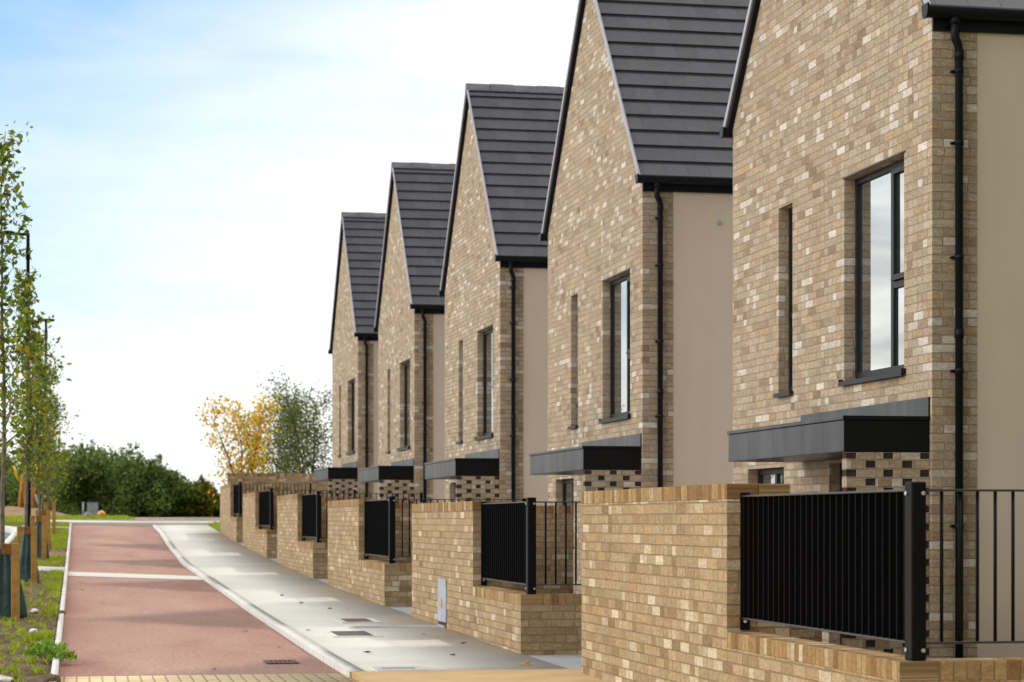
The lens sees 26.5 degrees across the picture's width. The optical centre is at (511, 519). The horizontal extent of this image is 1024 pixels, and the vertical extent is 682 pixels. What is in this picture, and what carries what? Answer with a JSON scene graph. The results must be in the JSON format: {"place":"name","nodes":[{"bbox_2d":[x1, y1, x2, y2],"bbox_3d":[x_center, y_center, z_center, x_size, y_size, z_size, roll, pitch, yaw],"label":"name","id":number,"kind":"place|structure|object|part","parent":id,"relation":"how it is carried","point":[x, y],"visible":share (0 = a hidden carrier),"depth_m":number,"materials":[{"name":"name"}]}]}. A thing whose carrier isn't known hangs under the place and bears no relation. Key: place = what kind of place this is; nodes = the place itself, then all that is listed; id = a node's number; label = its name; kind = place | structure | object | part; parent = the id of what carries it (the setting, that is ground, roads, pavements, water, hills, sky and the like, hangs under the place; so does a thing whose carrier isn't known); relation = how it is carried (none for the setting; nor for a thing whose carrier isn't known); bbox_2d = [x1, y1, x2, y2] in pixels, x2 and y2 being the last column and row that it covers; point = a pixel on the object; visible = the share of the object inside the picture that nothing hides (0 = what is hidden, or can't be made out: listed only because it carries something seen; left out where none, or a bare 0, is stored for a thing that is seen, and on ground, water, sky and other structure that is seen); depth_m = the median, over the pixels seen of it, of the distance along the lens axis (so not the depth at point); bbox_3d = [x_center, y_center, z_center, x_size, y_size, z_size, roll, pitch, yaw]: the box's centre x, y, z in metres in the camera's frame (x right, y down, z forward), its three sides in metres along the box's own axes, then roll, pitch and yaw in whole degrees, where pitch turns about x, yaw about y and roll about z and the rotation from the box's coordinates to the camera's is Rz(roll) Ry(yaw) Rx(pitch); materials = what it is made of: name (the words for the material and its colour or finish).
{"place":"outdoors","nodes":[
{"label":"outdoors","id":0,"kind":"place"},
{"bbox_2d":[49,551,65,557],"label":"side path","id":1,"kind":"structure","parent":0,"point":[51,553],"depth_m":47.31,"materials":[{"name":"grey concrete"}]},
{"bbox_2d":[0,514,219,681],"bbox_3d":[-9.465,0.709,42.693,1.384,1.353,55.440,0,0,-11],"label":"soil verge","id":2,"kind":"structure","parent":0,"point":[27,675],"depth_m":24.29,"materials":[{"name":"green plant"}]},
{"bbox_2d":[0,675,12,681],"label":"stone","id":3,"kind":"object","parent":2,"relation":"on","point":[8,679],"visible":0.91,"depth_m":17.43,"materials":[{"name":"white stone"}]},
{"bbox_2d":[1,543,19,620],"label":"tree stake","id":4,"kind":"object","parent":2,"relation":"on","point":[13,549],"visible":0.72,"depth_m":25.80,"materials":[{"name":"brown wood"}]},
{"bbox_2d":[0,548,26,620],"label":"watering bag","id":5,"kind":"object","parent":2,"relation":"on","point":[5,585],"visible":0.53,"depth_m":26.10,"materials":[{"name":"green plastic"}]},
{"bbox_2d":[0,230,30,526],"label":"street lamp","id":6,"kind":"object","parent":2,"relation":"on","point":[27,256],"visible":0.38,"depth_m":44.88,"materials":[{"name":"black metal"}]},
{"bbox_2d":[17,526,36,583],"bbox_3d":[-7.894,0.720,35.440,0.218,1.230,0.936,0,0,-20],"label":"tree stake","id":7,"kind":"object","parent":2,"relation":"on","point":[32,531],"visible":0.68,"depth_m":35.03,"materials":[{"name":"brown wood"}]},
{"bbox_2d":[20,530,38,582],"bbox_3d":[-7.902,0.595,35.542,0.370,0.871,0.274,0,0,-11],"label":"watering bag","id":8,"kind":"object","parent":2,"relation":"on","point":[25,560],"visible":0.46,"depth_m":35.45,"materials":[{"name":"green plastic"}]},
{"bbox_2d":[0,121,72,547],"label":"young tree","id":9,"kind":"object","parent":2,"relation":"on","point":[4,159],"visible":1,"depth_m":26.19,"materials":[{"name":"green plant"}]},
{"bbox_2d":[0,266,72,526],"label":"young tree","id":10,"kind":"object","parent":2,"relation":"on","point":[29,454],"visible":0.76,"depth_m":35.50,"materials":[{"name":"green plant"}]},
{"bbox_2d":[12,466,19,480],"bbox_3d":[-8.039,-0.760,35.312,0.129,0.240,0.020,0,0,-18],"label":"ribbon","id":11,"kind":"object","parent":10,"relation":"hanging from","point":[16,473],"visible":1,"depth_m":35.31,"materials":[{"name":"yellow plastic"}]},
{"bbox_2d":[30,516,46,559],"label":"tree stake","id":12,"kind":"object","parent":2,"relation":"on","point":[43,519],"visible":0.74,"depth_m":43.27,"materials":[{"name":"brown wood"}]},
{"bbox_2d":[10,358,71,510],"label":"young tree","id":13,"kind":"object","parent":2,"relation":"on","point":[50,487],"visible":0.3,"depth_m":49.32,"materials":[{"name":"green plant"}]},
{"bbox_2d":[35,522,48,558],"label":"watering bag","id":14,"kind":"object","parent":2,"relation":"on","point":[38,525],"visible":0.29,"depth_m":43.80,"materials":[{"name":"green plastic"}]},
{"bbox_2d":[36,510,49,548],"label":"tree stake","id":15,"kind":"object","parent":2,"relation":"on","point":[45,513],"visible":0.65,"depth_m":48.76,"materials":[{"name":"brown wood"}]},
{"bbox_2d":[0,328,86,515],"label":"young tree","id":16,"kind":"object","parent":2,"relation":"on","point":[42,346],"visible":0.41,"depth_m":43.87,"materials":[{"name":"green plant"}]},
{"bbox_2d":[22,636,69,660],"bbox_3d":[-4.340,1.190,20.355,0.480,0.235,0.639,0,0,-11],"label":"weed","id":17,"kind":"object","parent":2,"relation":"on","point":[48,644],"visible":0.67,"depth_m":20.18,"materials":[{"name":"green plant"}]},
{"bbox_2d":[37,318,54,508],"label":"street lamp","id":18,"kind":"object","parent":2,"relation":"on","point":[45,321],"visible":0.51,"depth_m":61.97,"materials":[{"name":"black metal"}]},
{"bbox_2d":[9,392,84,509],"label":"young tree","id":19,"kind":"object","parent":2,"relation":"on","point":[49,496],"visible":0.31,"depth_m":59.56,"materials":[{"name":"green plant"}]},
{"bbox_2d":[44,502,55,534],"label":"tree stake","id":20,"kind":"object","parent":2,"relation":"on","point":[52,505],"visible":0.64,"depth_m":59.16,"materials":[{"name":"brown wood"}]},
{"bbox_2d":[38,566,64,572],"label":"verge band","id":21,"kind":"object","parent":2,"relation":"on","point":[46,568],"visible":0.25,"depth_m":40.16,"materials":[{"name":"grey concrete"}]},
{"bbox_2d":[43,673,60,681],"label":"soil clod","id":22,"kind":"object","parent":2,"relation":"on","point":[50,677],"visible":1,"depth_m":17.36,"materials":[{"name":"brown soil"}]},
{"bbox_2d":[5,517,219,526],"bbox_3d":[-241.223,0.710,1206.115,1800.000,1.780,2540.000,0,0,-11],"label":"ground","id":23,"kind":"structure","parent":0,"point":[16,524],"depth_m":95.35,"materials":[{"name":"green plant"}]},
{"bbox_2d":[5,526,16,543],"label":"road kerb","id":24,"kind":"structure","parent":23,"relation":"on","point":[12,530],"depth_m":60.09,"materials":[{"name":"grey concrete"}]},
{"bbox_2d":[0,452,24,505],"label":"bush","id":25,"kind":"object","parent":23,"relation":"on","point":[9,461],"visible":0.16,"depth_m":111.78,"materials":[{"name":"green plant"}]},
{"bbox_2d":[18,471,37,507],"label":"play frame","id":26,"kind":"object","parent":23,"relation":"on","point":[34,499],"visible":0.27,"depth_m":97.13,"materials":[{"name":"orange wood"}]},
{"bbox_2d":[5,506,67,516],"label":"soil mound","id":27,"kind":"object","parent":23,"relation":"on","point":[14,510],"visible":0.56,"depth_m":91.57,"materials":[{"name":"brown soil"}]},
{"bbox_2d":[0,462,76,513],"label":"hedge shrub","id":28,"kind":"object","parent":23,"relation":"on","point":[14,494],"visible":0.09,"depth_m":109.53,"materials":[{"name":"green plant"}]},
{"bbox_2d":[15,443,78,515],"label":"hedge shrub","id":29,"kind":"object","parent":23,"relation":"on","point":[70,510],"visible":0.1,"depth_m":103.31,"materials":[{"name":"green plant"}]},
{"bbox_2d":[51,523,71,675],"bbox_3d":[-8.857,0.830,43.355,0.059,1.464,54.500,0,0,-11],"label":"path edging","id":30,"kind":"object","parent":23,"relation":"on","point":[55,667],"visible":0.71,"depth_m":28.04,"materials":[{"name":"grey concrete"}]},
{"bbox_2d":[36,438,117,515],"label":"hedge shrub","id":31,"kind":"object","parent":23,"relation":"on","point":[90,461],"visible":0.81,"depth_m":100.53,"materials":[{"name":"green plant"}]},
{"bbox_2d":[87,502,98,515],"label":"utility cabinet","id":32,"kind":"object","parent":23,"relation":"on","point":[92,507],"visible":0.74,"depth_m":91.84,"materials":[{"name":"grey metal"}]},
{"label":"door","id":33,"kind":"part","parent":32,"relation":"part of","materials":[{"name":"grey metal"}]},
{"bbox_2d":[97,510,104,515],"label":"plastic ball","id":34,"kind":"object","parent":23,"relation":"on","point":[101,512],"visible":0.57,"depth_m":90.87,"materials":[{"name":"plastic"}]},
{"bbox_2d":[75,441,151,515],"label":"hedge shrub","id":35,"kind":"object","parent":23,"relation":"on","point":[137,458],"visible":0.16,"depth_m":101.85,"materials":[{"name":"green plant"}]},
{"bbox_2d":[100,447,179,516],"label":"hedge shrub","id":36,"kind":"object","parent":23,"relation":"on","point":[132,483],"visible":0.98,"depth_m":99.47,"materials":[{"name":"green plant"}]},
{"bbox_2d":[144,467,200,516],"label":"hedge shrub","id":37,"kind":"object","parent":23,"relation":"on","point":[180,485],"visible":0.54,"depth_m":100.51,"materials":[{"name":"green plant"}]},
{"bbox_2d":[171,474,216,516],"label":"hedge shrub","id":38,"kind":"object","parent":23,"relation":"on","point":[202,487],"visible":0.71,"depth_m":101.54,"materials":[{"name":"green plant"}]},
{"bbox_2d":[198,490,219,516],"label":"hedge shrub","id":39,"kind":"object","parent":23,"relation":"on","point":[216,507],"visible":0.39,"depth_m":102.19,"materials":[{"name":"green plant"}]},
{"bbox_2d":[61,673,357,681],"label":"tactile paving","id":40,"kind":"structure","parent":23,"relation":"on","point":[335,677],"depth_m":18.44,"materials":[{"name":"beige concrete"}]},
{"bbox_2d":[192,382,285,502],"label":"autumn tree","id":41,"kind":"object","parent":23,"relation":"on","point":[251,453],"visible":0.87,"depth_m":83.74,"materials":[{"name":"yellow plant"}]},
{"bbox_2d":[220,484,289,542],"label":"garden wall","id":42,"kind":"structure","parent":23,"relation":"on","point":[231,526],"depth_m":61.20,"materials":[{"name":"brick"}]},
{"bbox_2d":[233,482,310,516],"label":"railing","id":43,"kind":"object","parent":42,"relation":"on","point":[237,498],"visible":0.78,"depth_m":58.62,"materials":[{"name":"black metal"}]},
{"bbox_2d":[152,525,363,677],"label":"kerb","id":44,"kind":"structure","parent":23,"relation":"on","point":[332,660],"depth_m":26.10,"materials":[{"name":"grey concrete"}]},
{"bbox_2d":[216,401,320,472],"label":"birch tree","id":45,"kind":"object","parent":23,"relation":"on","point":[270,457],"visible":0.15,"depth_m":92.48,"materials":[{"name":"yellow plant"}]},
{"bbox_2d":[227,473,327,496],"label":"boundary wall","id":46,"kind":"structure","parent":23,"relation":"on","point":[277,479],"depth_m":66.40,"materials":[{"name":"brick"}]},
{"bbox_2d":[243,492,323,557],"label":"garden wall","id":47,"kind":"structure","parent":23,"relation":"on","point":[262,541],"depth_m":52.26,"materials":[{"name":"brick"}]},
{"bbox_2d":[259,488,355,529],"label":"railing","id":48,"kind":"object","parent":47,"relation":"on","point":[266,508],"visible":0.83,"depth_m":49.56,"materials":[{"name":"black metal"}]},
{"bbox_2d":[243,365,331,472],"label":"birch tree","id":49,"kind":"object","parent":23,"relation":"on","point":[297,423],"visible":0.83,"depth_m":88.77,"materials":[{"name":"green plant"}]},
{"bbox_2d":[277,494,374,578],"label":"garden wall","id":50,"kind":"structure","parent":23,"relation":"on","point":[308,556],"depth_m":42.67,"materials":[{"name":"brick"}]},
{"bbox_2d":[302,491,422,542],"bbox_3d":[-2.852,-0.058,40.929,1.950,0.935,2.783,0,0,-11],"label":"railing","id":51,"kind":"object","parent":50,"relation":"on","point":[311,515],"visible":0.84,"depth_m":39.94,"materials":[{"name":"black metal"}]},
{"bbox_2d":[314,212,385,498],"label":"brick house","id":52,"kind":"structure","parent":23,"relation":"on","point":[353,348],"depth_m":56.99,"materials":[{"name":"brick"}]},
{"bbox_2d":[346,381,354,454],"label":"window","id":53,"kind":"structure","parent":52,"relation":"in","point":[353,383],"depth_m":57.40,"materials":[{"name":"metal"}]},
{"bbox_2d":[328,499,441,606],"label":"garden wall","id":54,"kind":"structure","parent":23,"relation":"on","point":[382,580],"depth_m":33.59,"materials":[{"name":"brick"}]},
{"bbox_2d":[364,496,525,562],"bbox_3d":[-1.026,0.137,31.800,1.950,0.935,2.803,0,0,-11],"label":"railing","id":55,"kind":"object","parent":54,"relation":"on","point":[379,527],"visible":0.81,"depth_m":31.10,"materials":[{"name":"black metal"}]},
{"bbox_2d":[358,162,455,501],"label":"brick house","id":56,"kind":"structure","parent":23,"relation":"on","point":[409,326],"depth_m":47.64,"materials":[{"name":"brick"}]},
{"bbox_2d":[397,362,409,450],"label":"window","id":57,"kind":"structure","parent":56,"relation":"in","point":[407,366],"depth_m":48.03,"materials":[{"name":"metal"}]},
{"bbox_2d":[424,83,563,505],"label":"brick house","id":58,"kind":"structure","parent":23,"relation":"on","point":[493,290],"depth_m":38.24,"materials":[{"name":"brick"}]},
{"bbox_2d":[474,328,493,439],"bbox_3d":[-0.413,-2.388,38.211,0.212,1.930,1.590,0,0,-11],"label":"window","id":59,"kind":"structure","parent":58,"relation":"in","point":[488,335],"depth_m":38.59,"materials":[{"name":"glass"}]},
{"bbox_2d":[412,501,581,654],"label":"garden wall","id":60,"kind":"structure","parent":23,"relation":"on","point":[513,617],"depth_m":24.04,"materials":[{"name":"brick"}]},
{"bbox_2d":[437,578,446,627],"bbox_3d":[-0.792,0.976,25.388,0.076,0.580,0.540,0,0,-11],"label":"meter box","id":61,"kind":"object","parent":60,"relation":"attached to","point":[442,601],"visible":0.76,"depth_m":25.31,"materials":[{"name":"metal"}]},
{"bbox_2d":[481,497,581,593],"bbox_3d":[0.851,0.249,22.411,1.950,0.935,2.553,0,0,-11],"label":"railing","id":62,"kind":"object","parent":60,"relation":"on","point":[508,542],"visible":0.71,"depth_m":21.75,"materials":[{"name":"black metal"}]},
{"bbox_2d":[529,0,749,593],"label":"brick house","id":63,"kind":"structure","parent":23,"relation":"on","point":[636,233],"depth_m":28.68,"materials":[{"name":"brick"}]},
{"bbox_2d":[563,479,573,547],"bbox_3d":[0.832,-0.099,32.005,0.205,1.008,1.260,0,0,-11],"label":"window","id":64,"kind":"structure","parent":63,"relation":"in","point":[568,484],"depth_m":32.24,"materials":[{"name":"black glass"}]},
{"bbox_2d":[567,425,577,429],"bbox_3d":[0.929,-1.334,31.361,0.157,0.042,0.510,0,0,-11],"label":"window","id":65,"kind":"structure","parent":63,"relation":"in","point":[574,426],"depth_m":31.27,"materials":[{"name":"grey metal"}]},
{"bbox_2d":[599,274,630,423],"bbox_3d":[1.440,-2.278,28.945,0.212,1.930,1.590,0,0,-11],"label":"window","id":66,"kind":"structure","parent":63,"relation":"in","point":[619,288],"depth_m":29.23,"materials":[{"name":"glass"}]},
{"bbox_2d":[581,483,1023,681],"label":"garden wall","id":67,"kind":"structure","parent":23,"relation":"on","point":[660,584],"depth_m":15.23,"materials":[{"name":"brick"}]},
{"bbox_2d":[740,482,1023,660],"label":"railing","id":68,"kind":"object","parent":67,"relation":"on","point":[852,563],"visible":1,"depth_m":12.31,"materials":[{"name":"black metal"}]},
{"bbox_2d":[719,0,1023,658],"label":"brick house","id":69,"kind":"structure","parent":23,"relation":"on","point":[878,244],"depth_m":18.86,"materials":[{"name":"brown brick"}]},
{"bbox_2d":[758,468,783,483],"bbox_3d":[2.770,-0.047,22.684,0.060,0.982,1.196,0,0,-11],"label":"window","id":70,"kind":"structure","parent":69,"relation":"in","point":[776,475],"depth_m":22.84,"materials":[{"name":"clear glass"}]},
{"bbox_2d":[773,208,793,397],"bbox_3d":[2.823,-2.213,22.031,0.212,1.930,0.510,0,0,-11],"label":"window","id":71,"kind":"structure","parent":69,"relation":"in","point":[790,391],"depth_m":22.21,"materials":[{"name":"black glass"}]},
{"bbox_2d":[840,463,841,644],"bbox_3d":[3.256,0.532,20.257,0.060,2.141,1.046,0,0,-11],"label":"door","id":72,"kind":"structure","parent":69,"relation":"in","point":[841,463],"depth_m":20.72,"materials":[{"name":"metal"}]},
{"bbox_2d":[838,159,905,386],"bbox_3d":[3.308,-2.213,19.609,0.212,1.930,1.590,0,0,-11],"label":"window","id":73,"kind":"structure","parent":69,"relation":"in","point":[879,194],"depth_m":19.78,"materials":[{"name":"clear glass"}]},
{"bbox_2d":[50,520,219,526],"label":"cross pavement","id":74,"kind":"structure","parent":0,"point":[147,523],"depth_m":71.13,"materials":[{"name":"grey concrete"}]},
{"bbox_2d":[134,518,219,519],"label":"cross cycle path","id":75,"kind":"structure","parent":0,"point":[177,518],"depth_m":85.45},
{"bbox_2d":[59,525,339,676],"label":"cycle path","id":76,"kind":"structure","parent":0,"point":[117,626],"depth_m":26.64,"materials":[{"name":"red asphalt"}]},
{"bbox_2d":[46,642,76,660],"bbox_3d":[-4.126,1.207,19.973,0.295,0.190,0.467,0,0,-11],"label":"weed","id":77,"kind":"object","parent":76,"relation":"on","point":[52,652],"visible":1,"depth_m":19.91,"materials":[{"name":"green plant"}]},
{"bbox_2d":[68,572,202,579],"bbox_3d":[-6.906,1.022,39.921,2.414,0.128,1.600,0,0,-11],"label":"crossing band","id":78,"kind":"object","parent":76,"relation":"on","point":[92,574],"visible":0.89,"depth_m":39.89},
{"bbox_2d":[263,660,298,663],"bbox_3d":[-2.167,1.341,20.422,0.300,0.032,0.400,0,0,-11],"label":"drain grate","id":79,"kind":"object","parent":76,"relation":"on","point":[280,661],"visible":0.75,"depth_m":20.40,"materials":[{"name":"metal"}]},
{"bbox_2d":[0,0,577,492],"label":"sky","id":80,"kind":"structure","parent":0,"point":[191,171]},
{"bbox_2d":[157,525,567,670],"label":"pavement","id":81,"kind":"structure","parent":0,"point":[261,582],"depth_m":27.81,"materials":[{"name":"concrete"}]},
{"bbox_2d":[322,630,383,637],"bbox_3d":[-1.765,1.264,24.020,0.550,0.029,1.090,0,1,-11],"label":"manhole cover","id":82,"kind":"object","parent":81,"relation":"on","point":[349,633],"visible":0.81,"depth_m":24.02,"materials":[{"name":"metal"}]},
{"bbox_2d":[333,618,381,622],"bbox_3d":[-1.893,1.237,26.595,0.480,0.029,0.990,0,1,-11],"label":"manhole cover","id":83,"kind":"object","parent":81,"relation":"on","point":[356,620],"visible":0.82,"depth_m":26.55,"materials":[{"name":"brown metal"}]},
{"bbox_2d":[345,625,440,627],"bbox_3d":[-1.383,1.251,25.372,1.080,0.029,0.400,0,1,-11],"label":"reinstated strip","id":84,"kind":"object","parent":81,"relation":"on","point":[409,626],"visible":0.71,"depth_m":25.34,"materials":[{"name":"concrete"}]},
{"bbox_2d":[370,666,428,670],"bbox_3d":[-0.981,1.303,18.925,0.450,0.029,0.460,0,0,-11],"label":"manhole cover","id":85,"kind":"object","parent":81,"relation":"on","point":[405,668],"visible":0.77,"depth_m":18.90,"materials":[{"name":"concrete"}]},
{"bbox_2d":[240,543,581,668],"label":"front garden paving","id":86,"kind":"structure","parent":0,"point":[571,661],"depth_m":20.50,"materials":[{"name":"concrete"}]},
{"bbox_2d":[352,668,607,681],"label":"buff paving","id":87,"kind":"structure","parent":0,"point":[543,675],"depth_m":18.04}
]}

